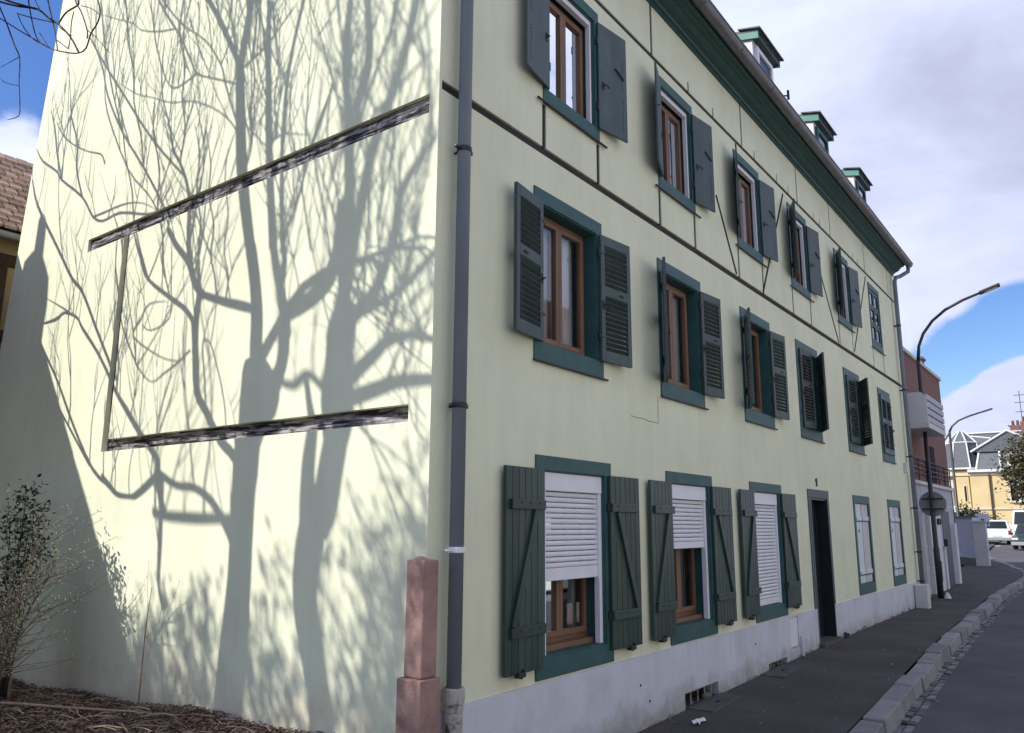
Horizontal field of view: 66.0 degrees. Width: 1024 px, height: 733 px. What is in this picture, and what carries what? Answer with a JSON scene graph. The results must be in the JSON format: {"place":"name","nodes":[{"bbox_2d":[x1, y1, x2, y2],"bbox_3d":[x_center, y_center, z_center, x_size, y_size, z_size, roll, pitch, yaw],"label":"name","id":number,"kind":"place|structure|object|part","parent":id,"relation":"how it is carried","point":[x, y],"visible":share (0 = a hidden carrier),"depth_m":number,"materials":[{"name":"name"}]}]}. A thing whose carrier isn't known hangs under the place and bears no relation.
{"place":"outdoors","nodes":[
{"label":"outdoors","id":0,"kind":"place"},
{"bbox_2d":[0,680,281,732],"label":"garden bed","id":1,"kind":"object","parent":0,"point":[34,730],"visible":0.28,"depth_m":6.31,"materials":[{"name":"soil"}]},
{"bbox_2d":[0,153,33,348],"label":"neighbour house","id":2,"kind":"structure","parent":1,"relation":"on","point":[15,177],"depth_m":11.33,"materials":[{"name":"tile"}]},
{"bbox_2d":[0,473,57,698],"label":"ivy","id":3,"kind":"object","parent":1,"relation":"on","point":[3,686],"visible":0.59,"depth_m":7.76,"materials":[{"name":"plant"}]},
{"bbox_2d":[0,0,109,119],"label":"bare tree","id":4,"kind":"object","parent":1,"relation":"on","point":[52,21],"visible":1,"depth_m":5.46,"materials":[{"name":"brown plant"}]},
{"bbox_2d":[0,482,120,700],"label":"flowering shrub","id":5,"kind":"object","parent":1,"relation":"on","point":[9,646],"visible":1,"depth_m":7.28,"materials":[{"name":"plant"}]},
{"bbox_2d":[138,589,151,702],"bbox_3d":[-3.323,2.559,7.154,0.025,1.071,0.214,9,-14,-36],"label":"sapling","id":6,"kind":"object","parent":1,"relation":"on","point":[145,636],"visible":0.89,"depth_m":7.19,"materials":[{"name":"brown plant"}]},
{"bbox_2d":[0,678,295,732],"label":"fallen twigs","id":7,"kind":"object","parent":1,"relation":"on","point":[106,716],"depth_m":6.54,"materials":[{"name":"brown wood"}]},
{"bbox_2d":[0,676,334,732],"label":"wood chips","id":8,"kind":"object","parent":1,"relation":"on","point":[172,708],"visible":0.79,"depth_m":6.43,"materials":[{"name":"brown wood"}]},
{"bbox_2d":[395,556,439,732],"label":"corner post","id":9,"kind":"object","parent":1,"relation":"on","point":[418,697],"visible":1,"depth_m":5.17,"materials":[{"name":"pink stone"}]},
{"bbox_2d":[0,0,1023,442],"label":"sky","id":10,"kind":"structure","parent":0,"point":[925,97],"materials":[{"name":"blue"}]},
{"bbox_2d":[567,564,995,732],"bbox_3d":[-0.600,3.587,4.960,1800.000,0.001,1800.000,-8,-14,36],"label":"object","id":11,"kind":"structure","parent":0,"point":[569,614],"depth_m":21.74,"materials":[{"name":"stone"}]},
{"bbox_2d":[637,540,1022,732],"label":"pavement","id":12,"kind":"structure","parent":0,"point":[889,654],"depth_m":9.74,"materials":[{"name":"grey asphalt"}]},
{"bbox_2d":[0,0,924,732],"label":"terraced house","id":13,"kind":"structure","parent":12,"relation":"on","point":[524,322],"depth_m":7.70,"materials":[{"name":"paint"}]},
{"bbox_2d":[533,185,608,380],"bbox_3d":[0.392,-0.713,7.454,0.453,1.599,1.240,-8,-14,36],"label":"window","id":14,"kind":"structure","parent":13,"relation":"in","point":[557,349],"depth_m":7.61,"materials":[{"name":"teal paint"}]},
{"bbox_2d":[537,0,607,148],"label":"window","id":15,"kind":"structure","parent":13,"relation":"in","point":[572,93],"depth_m":8.07,"materials":[{"name":"teal paint"}]},
{"bbox_2d":[535,454,613,681],"bbox_3d":[0.394,1.733,7.006,0.434,1.792,1.235,-8,-14,36],"label":"window","id":16,"kind":"structure","parent":13,"relation":"in","point":[571,483],"depth_m":7.01,"materials":[{"name":"teal paint"}]},
{"bbox_2d":[655,76,701,218],"bbox_3d":[1.934,-2.700,9.760,0.270,1.500,1.240,-8,-14,36],"label":"window","id":17,"kind":"structure","parent":13,"relation":"in","point":[677,181],"depth_m":9.94,"materials":[{"name":"teal paint"}]},
{"bbox_2d":[657,257,708,409],"bbox_3d":[1.903,-0.338,9.282,0.279,1.599,1.240,-8,-14,36],"label":"window","id":18,"kind":"structure","parent":13,"relation":"in","point":[690,392],"depth_m":9.49,"materials":[{"name":"teal paint"}]},
{"bbox_2d":[665,471,717,645],"bbox_3d":[1.891,2.113,8.861,0.315,1.792,1.210,-8,-14,36],"label":"window","id":19,"kind":"structure","parent":13,"relation":"in","point":[690,492],"depth_m":9.01,"materials":[{"name":"teal paint"}]},
{"bbox_2d":[732,149,767,267],"bbox_3d":[3.419,-2.313,11.651,0.213,1.500,1.240,-8,-14,36],"label":"window","id":20,"kind":"structure","parent":13,"relation":"in","point":[750,238],"depth_m":11.85,"materials":[{"name":"teal paint"}]},
{"bbox_2d":[739,306,777,429],"bbox_3d":[3.398,0.061,11.233,0.278,1.599,1.240,-8,-14,36],"label":"window","id":21,"kind":"structure","parent":13,"relation":"in","point":[762,415],"depth_m":11.48,"materials":[{"name":"teal paint"}]},
{"bbox_2d":[749,481,788,622],"bbox_3d":[3.375,2.509,10.795,0.313,1.792,1.230,-8,-14,36],"label":"window","id":22,"kind":"structure","parent":13,"relation":"in","point":[773,603],"depth_m":10.86,"materials":[{"name":"teal paint"}]},
{"bbox_2d":[786,202,814,302],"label":"window","id":23,"kind":"structure","parent":13,"relation":"in","point":[802,283],"depth_m":13.73,"materials":[{"name":"teal paint"}]},
{"bbox_2d":[795,339,825,443],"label":"window","id":24,"kind":"structure","parent":13,"relation":"in","point":[812,434],"depth_m":13.25,"materials":[{"name":"teal paint"}]},
{"bbox_2d":[807,489,836,642],"bbox_3d":[4.867,3.200,12.605,0.231,2.420,1.120,-8,-14,36],"label":"door","id":25,"kind":"structure","parent":13,"relation":"in","point":[818,509],"depth_m":12.87,"materials":[{"name":"paint"}]},
{"bbox_2d":[833,248,855,332],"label":"window","id":26,"kind":"structure","parent":13,"relation":"in","point":[845,318],"depth_m":15.88,"materials":[{"name":"teal paint"}]},
{"bbox_2d":[842,367,866,455],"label":"window","id":27,"kind":"structure","parent":13,"relation":"in","point":[853,447],"depth_m":15.37,"materials":[{"name":"teal paint"}]},
{"bbox_2d":[852,495,876,595],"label":"window","id":28,"kind":"structure","parent":13,"relation":"in","point":[861,504],"depth_m":14.78,"materials":[{"name":"teal paint"}]},
{"bbox_2d":[867,281,885,355],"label":"window","id":29,"kind":"structure","parent":13,"relation":"in","point":[873,296],"depth_m":17.76,"materials":[{"name":"teal paint"}]},
{"bbox_2d":[877,387,896,464],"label":"window","id":30,"kind":"structure","parent":13,"relation":"in","point":[886,457],"depth_m":17.29,"materials":[{"name":"teal paint"}]},
{"bbox_2d":[887,499,906,585],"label":"window","id":31,"kind":"structure","parent":13,"relation":"in","point":[894,511],"depth_m":16.98,"materials":[{"name":"teal paint"}]},
{"bbox_2d":[692,717,705,723],"bbox_3d":[1.830,3.457,7.694,0.088,0.033,0.249,-7,-13,31],"label":"paper scrap","id":32,"kind":"object","parent":12,"relation":"on","point":[699,720],"visible":1,"depth_m":7.69,"materials":[{"name":"white paper"}]},
{"bbox_2d":[688,692,740,712],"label":"cellar slab","id":33,"kind":"structure","parent":12,"relation":"on","point":[716,703],"depth_m":8.45,"materials":[{"name":"concrete"}]},
{"bbox_2d":[760,664,800,677],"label":"cellar slab","id":34,"kind":"structure","parent":12,"relation":"on","point":[783,671],"depth_m":10.08,"materials":[{"name":"concrete"}]},
{"bbox_2d":[914,584,930,608],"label":"concrete block","id":35,"kind":"structure","parent":12,"relation":"on","point":[922,596],"depth_m":17.58,"materials":[{"name":"white concrete"}]},
{"bbox_2d":[903,347,961,596],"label":"apartment block","id":36,"kind":"structure","parent":12,"relation":"on","point":[926,413],"depth_m":21.90,"materials":[{"name":"white paint"}]},
{"bbox_2d":[929,446,936,483],"bbox_3d":[12.331,2.901,23.080,0.016,1.100,0.700,-8,-14,36],"label":"balcony door","id":37,"kind":"structure","parent":36,"relation":"in","point":[932,457],"depth_m":23.07,"materials":[{"name":"grey glass"}]},
{"bbox_2d":[941,511,955,586],"bbox_3d":[12.935,5.412,23.379,0.022,2.200,1.300,-8,-14,36],"label":"door","id":38,"kind":"structure","parent":36,"relation":"in","point":[945,516],"depth_m":23.43,"materials":[{"name":"grey stone"}]},
{"bbox_2d":[849,558,1023,732],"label":"kerb","id":39,"kind":"structure","parent":12,"relation":"on","point":[887,711],"depth_m":10.16,"materials":[{"name":"stone"}]},
{"bbox_2d":[945,592,950,598],"bbox_3d":[10.842,5.685,19.618,0.150,0.158,0.180,-8,-14,36],"label":"plastic bag","id":40,"kind":"object","parent":12,"relation":"on","point":[947,595],"visible":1,"depth_m":19.57,"materials":[{"name":"plastic"}]},
{"bbox_2d":[916,283,999,597],"bbox_3d":[11.594,1.865,19.990,2.108,7.912,0.220,-7,-14,33],"label":"street lamp","id":41,"kind":"object","parent":12,"relation":"on","point":[938,571],"visible":0.96,"depth_m":20.25,"materials":[{"name":"metal"}]},
{"bbox_2d":[919,492,946,515],"bbox_3d":[10.769,3.521,20.213,0.636,0.636,0.202,-8,-14,36],"label":"road sign","id":42,"kind":"object","parent":41,"relation":"attached to","point":[940,503],"visible":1,"depth_m":20.23,"materials":[{"name":"black metal"}]},
{"bbox_2d":[940,561,942,581],"bbox_3d":[10.806,5.148,19.832,0.032,0.500,0.075,-8,-14,36],"label":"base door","id":43,"kind":"structure","parent":41,"relation":"in","point":[940,561],"depth_m":19.81,"materials":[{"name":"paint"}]},
{"bbox_2d":[955,516,977,564],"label":"garden wall","id":44,"kind":"structure","parent":12,"relation":"on","point":[965,539],"depth_m":33.64,"materials":[{"name":"white paint"}]},
{"bbox_2d":[943,408,992,516],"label":"street lamp","id":45,"kind":"object","parent":12,"relation":"on","point":[953,474],"visible":0.66,"depth_m":43.40,"materials":[{"name":"metal"}]},
{"bbox_2d":[970,521,990,565],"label":"gate pillar","id":46,"kind":"structure","parent":12,"relation":"on","point":[981,544],"depth_m":32.22,"materials":[{"name":"paint"}]},
{"bbox_2d":[975,514,989,525],"bbox_3d":[20.675,7.553,34.480,0.520,2.180,0.086,-8,-14,36],"label":"notice board","id":47,"kind":"object","parent":12,"relation":"on","point":[983,517],"visible":0.46,"depth_m":34.59,"materials":[{"name":"metal"}]},
{"bbox_2d":[967,512,1003,519],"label":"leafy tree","id":48,"kind":"object","parent":12,"relation":"on","point":[990,518],"visible":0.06,"depth_m":64.50,"materials":[{"name":"green plant"}]},
{"bbox_2d":[912,541,1023,732],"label":"road","id":49,"kind":"structure","parent":0,"point":[983,687],"depth_m":9.98,"materials":[{"name":"grey asphalt"}]},
{"bbox_2d":[663,586,1017,732],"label":"street grit","id":50,"kind":"object","parent":49,"relation":"on","point":[919,649],"visible":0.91,"depth_m":11.13,"materials":[{"name":"grey gravel"}]},
{"bbox_2d":[892,588,1023,732],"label":"gutter strip","id":51,"kind":"object","parent":49,"relation":"on","point":[913,717],"visible":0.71,"depth_m":10.45,"materials":[{"name":"stone"}]},
{"bbox_2d":[954,499,985,516],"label":"leafy tree","id":52,"kind":"object","parent":49,"relation":"on","point":[964,511],"visible":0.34,"depth_m":69.02,"materials":[{"name":"green plant"}]},
{"bbox_2d":[987,520,1011,543],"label":"parked car","id":53,"kind":"object","parent":49,"relation":"on","point":[999,530],"visible":0.42,"depth_m":53.66,"materials":[{"name":"white paint"}]},
{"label":"rear window","id":54,"kind":"part","parent":53,"relation":"part of","materials":[{"name":"glass"}]},
{"bbox_2d":[990,425,1023,508],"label":"leafy tree","id":55,"kind":"object","parent":49,"relation":"on","point":[1014,472],"visible":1,"depth_m":51.79,"materials":[{"name":"green plant"}]},
{"bbox_2d":[1009,510,1023,535],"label":"parked van","id":56,"kind":"object","parent":49,"relation":"on","point":[1018,517],"visible":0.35,"depth_m":56.97,"materials":[{"name":"white paint"}]},
{"bbox_2d":[1010,524,1023,548],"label":"parked car","id":57,"kind":"object","parent":49,"relation":"on","point":[1017,538],"visible":1,"depth_m":46.46,"materials":[{"name":"paint"}]},
{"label":"far pavement","id":58,"kind":"structure","parent":0,"visible":0},
{"bbox_2d":[945,391,1023,528],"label":"villa","id":59,"kind":"object","parent":58,"relation":"on","point":[977,479],"visible":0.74,"depth_m":72.49,"materials":[{"name":"yellow paint"}]},
{"bbox_2d":[963,485,967,502],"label":"slim window","id":60,"kind":"structure","parent":59,"relation":"in","point":[964,486],"depth_m":73.07,"materials":[{"name":"beige stone"}]},
{"bbox_2d":[1008,480,1023,502],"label":"window","id":61,"kind":"structure","parent":59,"relation":"in","point":[1010,497],"depth_m":70.57,"materials":[{"name":"beige stone"}]}
]}

